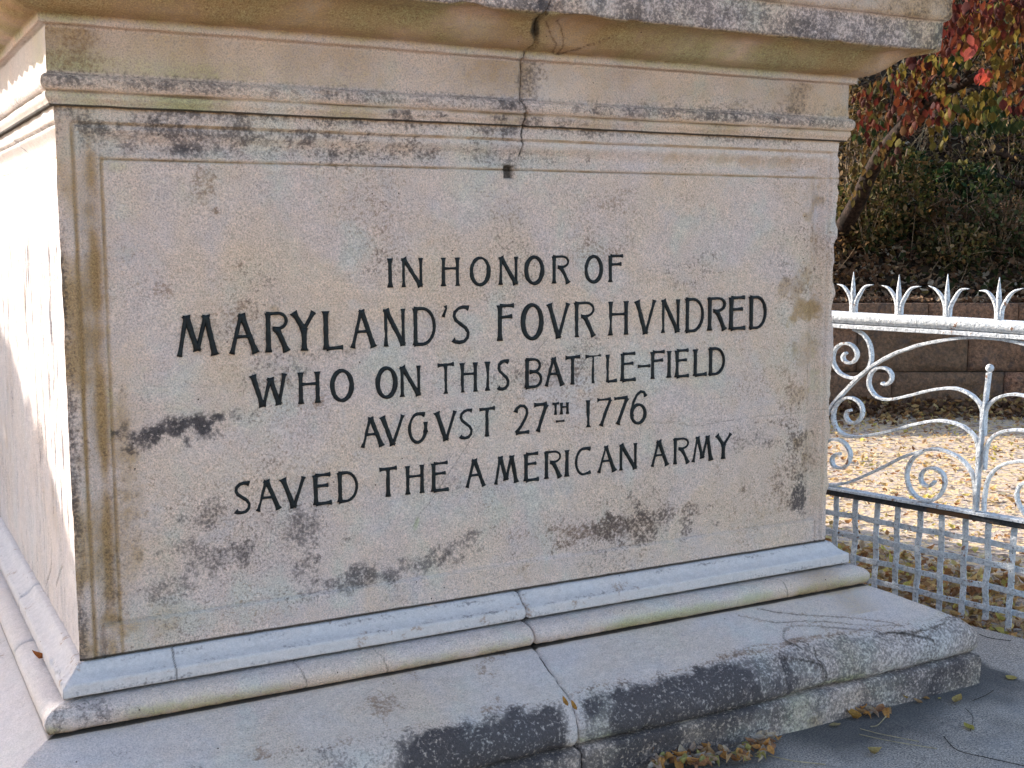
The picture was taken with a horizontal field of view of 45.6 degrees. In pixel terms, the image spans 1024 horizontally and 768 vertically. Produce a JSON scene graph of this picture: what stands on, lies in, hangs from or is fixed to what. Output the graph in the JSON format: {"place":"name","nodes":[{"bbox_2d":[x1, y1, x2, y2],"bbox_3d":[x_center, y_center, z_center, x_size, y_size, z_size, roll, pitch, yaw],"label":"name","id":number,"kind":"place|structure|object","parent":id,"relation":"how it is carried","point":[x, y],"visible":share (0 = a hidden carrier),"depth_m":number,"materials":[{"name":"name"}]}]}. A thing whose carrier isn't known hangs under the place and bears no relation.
{"place":"outdoors","nodes":[
{"label":"outdoors","id":0,"kind":"place"},
{"bbox_2d":[654,626,1023,767],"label":"pavement","id":1,"kind":"structure","parent":0,"point":[997,719],"depth_m":3.54,"materials":[{"name":"grey concrete"}]},
{"bbox_2d":[0,0,980,767],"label":"stone monument","id":2,"kind":"object","parent":1,"relation":"on","point":[414,382],"visible":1,"depth_m":3.24,"materials":[{"name":"stone"}]},
{"bbox_2d":[32,650,42,658],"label":"fallen leaf","id":3,"kind":"object","parent":2,"relation":"on","point":[38,655],"visible":0.87,"depth_m":3.11,"materials":[{"name":"orange plant"}]},
{"bbox_2d":[562,696,568,705],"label":"fallen leaf","id":4,"kind":"object","parent":2,"relation":"on","point":[565,701],"visible":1,"depth_m":3.12,"materials":[{"name":"orange plant"}]},
{"bbox_2d":[571,700,576,709],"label":"fallen leaf","id":5,"kind":"object","parent":2,"relation":"on","point":[573,704],"visible":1,"depth_m":3.12,"materials":[{"name":"plant"}]},
{"bbox_2d":[648,762,655,767],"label":"fallen leaf","id":6,"kind":"object","parent":1,"relation":"on","point":[650,765],"visible":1,"depth_m":3.26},
{"bbox_2d":[653,759,661,767],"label":"fallen leaf","id":7,"kind":"object","parent":1,"relation":"on","point":[658,765],"visible":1,"depth_m":3.27,"materials":[{"name":"brown plant"}]},
{"bbox_2d":[658,757,664,765],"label":"fallen leaf","id":8,"kind":"object","parent":1,"relation":"on","point":[662,760],"visible":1,"depth_m":3.27,"materials":[{"name":"orange plant"}]},
{"bbox_2d":[665,752,672,759],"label":"fallen leaf","id":9,"kind":"object","parent":1,"relation":"on","point":[668,755],"visible":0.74,"depth_m":3.30,"materials":[{"name":"orange plant"}]},
{"bbox_2d":[674,756,683,767],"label":"fallen leaf","id":10,"kind":"object","parent":1,"relation":"on","point":[679,764],"visible":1,"depth_m":3.30,"materials":[{"name":"orange plant"}]},
{"bbox_2d":[671,750,686,756],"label":"fallen leaf","id":11,"kind":"object","parent":1,"relation":"on","point":[681,753],"visible":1,"depth_m":3.31,"materials":[{"name":"orange plant"}]},
{"bbox_2d":[679,753,686,762],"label":"fallen leaf","id":12,"kind":"object","parent":1,"relation":"on","point":[682,758],"visible":1,"depth_m":3.27,"materials":[{"name":"plant"}]},
{"bbox_2d":[695,751,705,757],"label":"fallen leaf","id":13,"kind":"object","parent":1,"relation":"on","point":[698,755],"visible":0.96,"depth_m":3.32,"materials":[{"name":"plant"}]},
{"bbox_2d":[698,756,709,765],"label":"fallen leaf","id":14,"kind":"object","parent":1,"relation":"on","point":[703,762],"visible":1,"depth_m":3.26,"materials":[{"name":"brown plant"}]},
{"bbox_2d":[700,742,709,752],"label":"fallen leaf","id":15,"kind":"object","parent":1,"relation":"on","point":[704,749],"visible":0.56,"depth_m":3.37,"materials":[{"name":"brown plant"}]},
{"bbox_2d":[720,750,725,758],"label":"fallen leaf","id":16,"kind":"object","parent":1,"relation":"on","point":[723,754],"visible":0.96,"depth_m":3.36,"materials":[{"name":"brown plant"}]},
{"bbox_2d":[726,752,731,762],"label":"fallen leaf","id":17,"kind":"object","parent":1,"relation":"on","point":[728,756],"visible":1,"depth_m":3.32,"materials":[{"name":"beige plant"}]},
{"bbox_2d":[734,744,746,750],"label":"fallen leaf","id":18,"kind":"object","parent":1,"relation":"on","point":[741,746],"visible":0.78,"depth_m":3.38,"materials":[{"name":"plant"}]},
{"bbox_2d":[745,743,751,750],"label":"fallen leaf","id":19,"kind":"object","parent":1,"relation":"on","point":[747,746],"visible":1,"depth_m":3.36,"materials":[{"name":"green plant"}]},
{"bbox_2d":[752,744,760,748],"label":"fallen leaf","id":20,"kind":"object","parent":1,"relation":"on","point":[756,746],"visible":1,"depth_m":3.38,"materials":[{"name":"orange plant"}]},
{"bbox_2d":[757,751,765,758],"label":"fallen leaf","id":21,"kind":"object","parent":1,"relation":"on","point":[763,753],"visible":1,"depth_m":3.35,"materials":[{"name":"plant"}]},
{"bbox_2d":[767,745,773,754],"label":"fallen leaf","id":22,"kind":"object","parent":1,"relation":"on","point":[770,749],"visible":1,"depth_m":3.37,"materials":[{"name":"orange plant"}]},
{"bbox_2d":[766,732,775,737],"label":"fallen leaf","id":23,"kind":"object","parent":1,"relation":"on","point":[771,733],"visible":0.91,"depth_m":3.47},
{"bbox_2d":[768,755,824,764],"bbox_3d":[0.781,1.036,3.354,0.157,0.007,0.022,3,8,22],"label":"leaf stalk","id":24,"kind":"object","parent":1,"relation":"on","point":[796,761],"visible":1,"depth_m":3.34,"materials":[{"name":"plant"}]},
{"bbox_2d":[848,708,861,718],"bbox_3d":[1.023,0.984,3.650,0.036,0.035,0.040,-2,7,-12],"label":"fallen leaf","id":25,"kind":"object","parent":1,"relation":"on","point":[853,713],"visible":1,"depth_m":3.65,"materials":[{"name":"orange plant"}]},
{"bbox_2d":[855,707,866,712],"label":"fallen leaf","id":26,"kind":"object","parent":1,"relation":"on","point":[861,710],"visible":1,"depth_m":3.66,"materials":[{"name":"brown plant"}]},
{"bbox_2d":[864,709,878,716],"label":"fallen leaf","id":27,"kind":"object","parent":1,"relation":"on","point":[875,711],"visible":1,"depth_m":3.66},
{"bbox_2d":[868,747,881,753],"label":"fallen leaf","id":28,"kind":"object","parent":1,"relation":"on","point":[874,750],"visible":1,"depth_m":3.40,"materials":[{"name":"yellow plant"}]},
{"bbox_2d":[876,703,883,711],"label":"fallen leaf","id":29,"kind":"object","parent":1,"relation":"on","point":[879,707],"visible":1,"depth_m":3.67,"materials":[{"name":"brown plant"}]},
{"bbox_2d":[882,708,889,717],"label":"fallen leaf","id":30,"kind":"object","parent":1,"relation":"on","point":[885,711],"visible":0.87,"depth_m":3.66,"materials":[{"name":"orange plant"}]},
{"bbox_2d":[860,728,918,741],"bbox_3d":[1.088,1.015,3.521,0.170,0.006,0.018,4,8,32],"label":"pine needle","id":31,"kind":"object","parent":1,"relation":"on","point":[889,735],"visible":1,"depth_m":3.51,"materials":[{"name":"plant"}]},
{"bbox_2d":[859,734,936,748],"bbox_3d":[1.099,1.021,3.477,0.216,0.006,0.019,4,8,27],"label":"pine needle","id":32,"kind":"object","parent":1,"relation":"on","point":[898,742],"visible":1,"depth_m":3.47,"materials":[{"name":"plant"}]},
{"bbox_2d":[952,694,961,701],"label":"fallen leaf","id":33,"kind":"object","parent":1,"relation":"on","point":[958,697],"visible":1,"depth_m":3.78,"materials":[{"name":"yellow plant"}]},
{"bbox_2d":[964,722,974,729],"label":"fallen leaf","id":34,"kind":"object","parent":1,"relation":"on","point":[969,726],"visible":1,"depth_m":3.58,"materials":[{"name":"yellow plant"}]},
{"bbox_2d":[943,736,1023,765],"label":"twig","id":35,"kind":"object","parent":1,"relation":"on","point":[981,756],"visible":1,"depth_m":3.37,"materials":[{"name":"brown wood"}]},
{"bbox_2d":[1006,675,1016,678],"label":"fallen leaf","id":36,"kind":"object","parent":1,"relation":"on","point":[1011,677],"visible":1,"depth_m":3.98,"materials":[{"name":"yellow plant"}]},
{"label":"fallen leaf","id":37,"kind":"object","parent":1,"relation":"on","visible":0},
{"bbox_2d":[689,741,695,750],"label":"fallen leaf","id":38,"kind":"object","parent":37,"relation":"on","point":[692,746],"visible":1,"depth_m":3.36,"materials":[{"name":"grey plant"}]},
{"label":"fallen leaf","id":39,"kind":"object","parent":1,"relation":"on","visible":0},
{"bbox_2d":[707,742,714,753],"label":"fallen leaf","id":40,"kind":"object","parent":39,"relation":"on","point":[710,749],"visible":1,"depth_m":3.36,"materials":[{"name":"brown plant"}]},
{"label":"fallen leaf","id":41,"kind":"object","parent":1,"relation":"on","visible":0},
{"bbox_2d":[745,737,754,742],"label":"fallen leaf","id":42,"kind":"object","parent":41,"relation":"on","point":[750,740],"visible":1,"depth_m":3.40,"materials":[{"name":"brown plant"}]},
{"label":"fallen leaf","id":43,"kind":"object","parent":1,"relation":"on","visible":0},
{"bbox_2d":[678,744,686,751],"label":"fallen leaf","id":44,"kind":"object","parent":43,"relation":"on","point":[681,748],"visible":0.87,"depth_m":3.35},
{"label":"fallen leaf","id":45,"kind":"object","parent":1,"relation":"on","visible":0},
{"bbox_2d":[704,754,718,760],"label":"fallen leaf","id":46,"kind":"object","parent":45,"relation":"on","point":[714,758],"visible":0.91,"depth_m":3.32,"materials":[{"name":"plant"}]},
{"bbox_2d":[825,411,1023,637],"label":"gravel path","id":47,"kind":"structure","parent":0,"point":[950,495],"depth_m":7.90,"materials":[{"name":"beige gravel"}]},
{"bbox_2d":[825,535,1023,638],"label":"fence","id":48,"kind":"object","parent":47,"relation":"on","point":[927,583],"visible":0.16,"depth_m":5.47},
{"bbox_2d":[826,272,1023,630],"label":"iron fence","id":49,"kind":"object","parent":47,"relation":"on","point":[998,327],"visible":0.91,"depth_m":5.05,"materials":[{"name":"silver metal"}]},
{"bbox_2d":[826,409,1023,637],"bbox_3d":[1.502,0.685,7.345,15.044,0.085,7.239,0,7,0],"label":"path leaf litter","id":50,"kind":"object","parent":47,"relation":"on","point":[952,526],"visible":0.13,"depth_m":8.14,"materials":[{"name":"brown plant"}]},
{"bbox_2d":[829,393,1023,428],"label":"leaf drift","id":51,"kind":"object","parent":47,"relation":"on","point":[1009,411],"visible":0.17,"depth_m":10.71,"materials":[{"name":"brown plant"}]},
{"bbox_2d":[833,0,1023,302],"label":"hillside","id":52,"kind":"structure","parent":0,"point":[924,268],"depth_m":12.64,"materials":[{"name":"brown plant"}]},
{"bbox_2d":[838,81,891,209],"bbox_3d":[3.396,-2.376,12.414,0.939,1.412,0.872,-4,8,-28],"label":"shrub","id":53,"kind":"object","parent":52,"relation":"on","point":[846,148],"visible":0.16,"depth_m":12.24,"materials":[{"name":"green plant"}]},
{"bbox_2d":[836,168,907,253],"bbox_3d":[3.437,-1.654,11.794,0.745,0.873,0.724,-4,8,-28],"label":"shrub","id":54,"kind":"object","parent":52,"relation":"on","point":[872,229],"visible":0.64,"depth_m":11.64,"materials":[{"name":"green plant"}]},
{"bbox_2d":[846,140,942,243],"bbox_3d":[3.726,-1.878,11.982,0.898,1.034,0.869,-4,8,-28],"label":"shrub","id":55,"kind":"object","parent":52,"relation":"on","point":[918,181],"visible":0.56,"depth_m":11.78,"materials":[{"name":"green plant"}]},
{"bbox_2d":[893,146,936,179],"bbox_3d":[4.231,-2.311,13.017,0.578,0.473,0.591,-4,8,-28],"label":"shrub","id":56,"kind":"object","parent":52,"relation":"on","point":[921,157],"visible":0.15,"depth_m":12.86,"materials":[{"name":"green plant"}]},
{"bbox_2d":[833,0,1023,297],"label":"hill undergrowth","id":57,"kind":"object","parent":52,"relation":"on","point":[950,209],"visible":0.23,"depth_m":11.85,"materials":[{"name":"green plant"}]},
{"bbox_2d":[988,143,1023,165],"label":"fallen log","id":58,"kind":"object","parent":57,"relation":"on","point":[1004,154],"visible":0.77,"depth_m":13.26,"materials":[{"name":"wood"}]},
{"bbox_2d":[833,0,1023,294],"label":"dry stems","id":59,"kind":"object","parent":52,"relation":"on","point":[940,187],"visible":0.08,"depth_m":12.26,"materials":[{"name":"brown plant"}]},
{"bbox_2d":[836,0,1023,239],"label":"leaning tree","id":60,"kind":"object","parent":52,"relation":"on","point":[1005,14],"visible":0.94,"depth_m":9.29,"materials":[{"name":"red plant"}]},
{"bbox_2d":[916,221,995,268],"bbox_3d":[4.224,-1.322,11.627,0.760,0.476,0.669,-4,8,-28],"label":"shrub","id":61,"kind":"object","parent":52,"relation":"on","point":[968,232],"visible":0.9,"depth_m":11.49,"materials":[{"name":"green plant"}]},
{"bbox_2d":[921,159,1014,210],"bbox_3d":[4.709,-2.030,12.658,0.947,0.608,0.926,-4,8,-28],"label":"shrub","id":62,"kind":"object","parent":52,"relation":"on","point":[985,175],"visible":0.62,"depth_m":12.43,"materials":[{"name":"green plant"}]},
{"bbox_2d":[954,192,1023,255],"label":"shrub","id":63,"kind":"object","parent":52,"relation":"on","point":[1011,224],"visible":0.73,"depth_m":11.72,"materials":[{"name":"green plant"}]},
{"bbox_2d":[961,93,1023,204],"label":"shrub","id":64,"kind":"object","parent":52,"relation":"on","point":[973,152],"visible":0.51,"depth_m":13.34,"materials":[{"name":"green plant"}]},
{"bbox_2d":[976,166,1023,188],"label":"fallen log","id":65,"kind":"object","parent":52,"relation":"on","point":[1018,184],"visible":0.39,"depth_m":12.88,"materials":[{"name":"wood"}]},
{"label":"fallen leaf","id":66,"kind":"object","parent":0,"visible":0},
{"bbox_2d":[750,734,764,740],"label":"fallen leaf","id":67,"kind":"object","parent":66,"relation":"on","point":[760,737],"visible":1,"depth_m":3.42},
{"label":"fallen leaf","id":68,"kind":"object","parent":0,"visible":0},
{"bbox_2d":[762,737,769,744],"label":"fallen leaf","id":69,"kind":"object","parent":68,"relation":"on","point":[766,741],"visible":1,"depth_m":3.39,"materials":[{"name":"orange plant"}]},
{"label":"ground","id":70,"kind":"structure","parent":0,"visible":0},
{"bbox_2d":[829,301,1023,411],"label":"retaining wall","id":71,"kind":"structure","parent":70,"relation":"on","point":[963,363],"depth_m":10.92,"materials":[{"name":"brown stone"}]},
{"label":"fallen leaf","id":72,"kind":"object","parent":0,"visible":0},
{"bbox_2d":[687,757,699,762],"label":"fallen leaf","id":73,"kind":"object","parent":72,"relation":"on","point":[689,760],"visible":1,"depth_m":3.27,"materials":[{"name":"orange plant"}]},
{"label":"fallen leaf","id":74,"kind":"object","parent":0,"visible":0},
{"bbox_2d":[736,748,742,758],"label":"fallen leaf","id":75,"kind":"object","parent":74,"relation":"on","point":[739,749],"visible":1,"depth_m":3.33,"materials":[{"name":"brown plant"}]}
]}

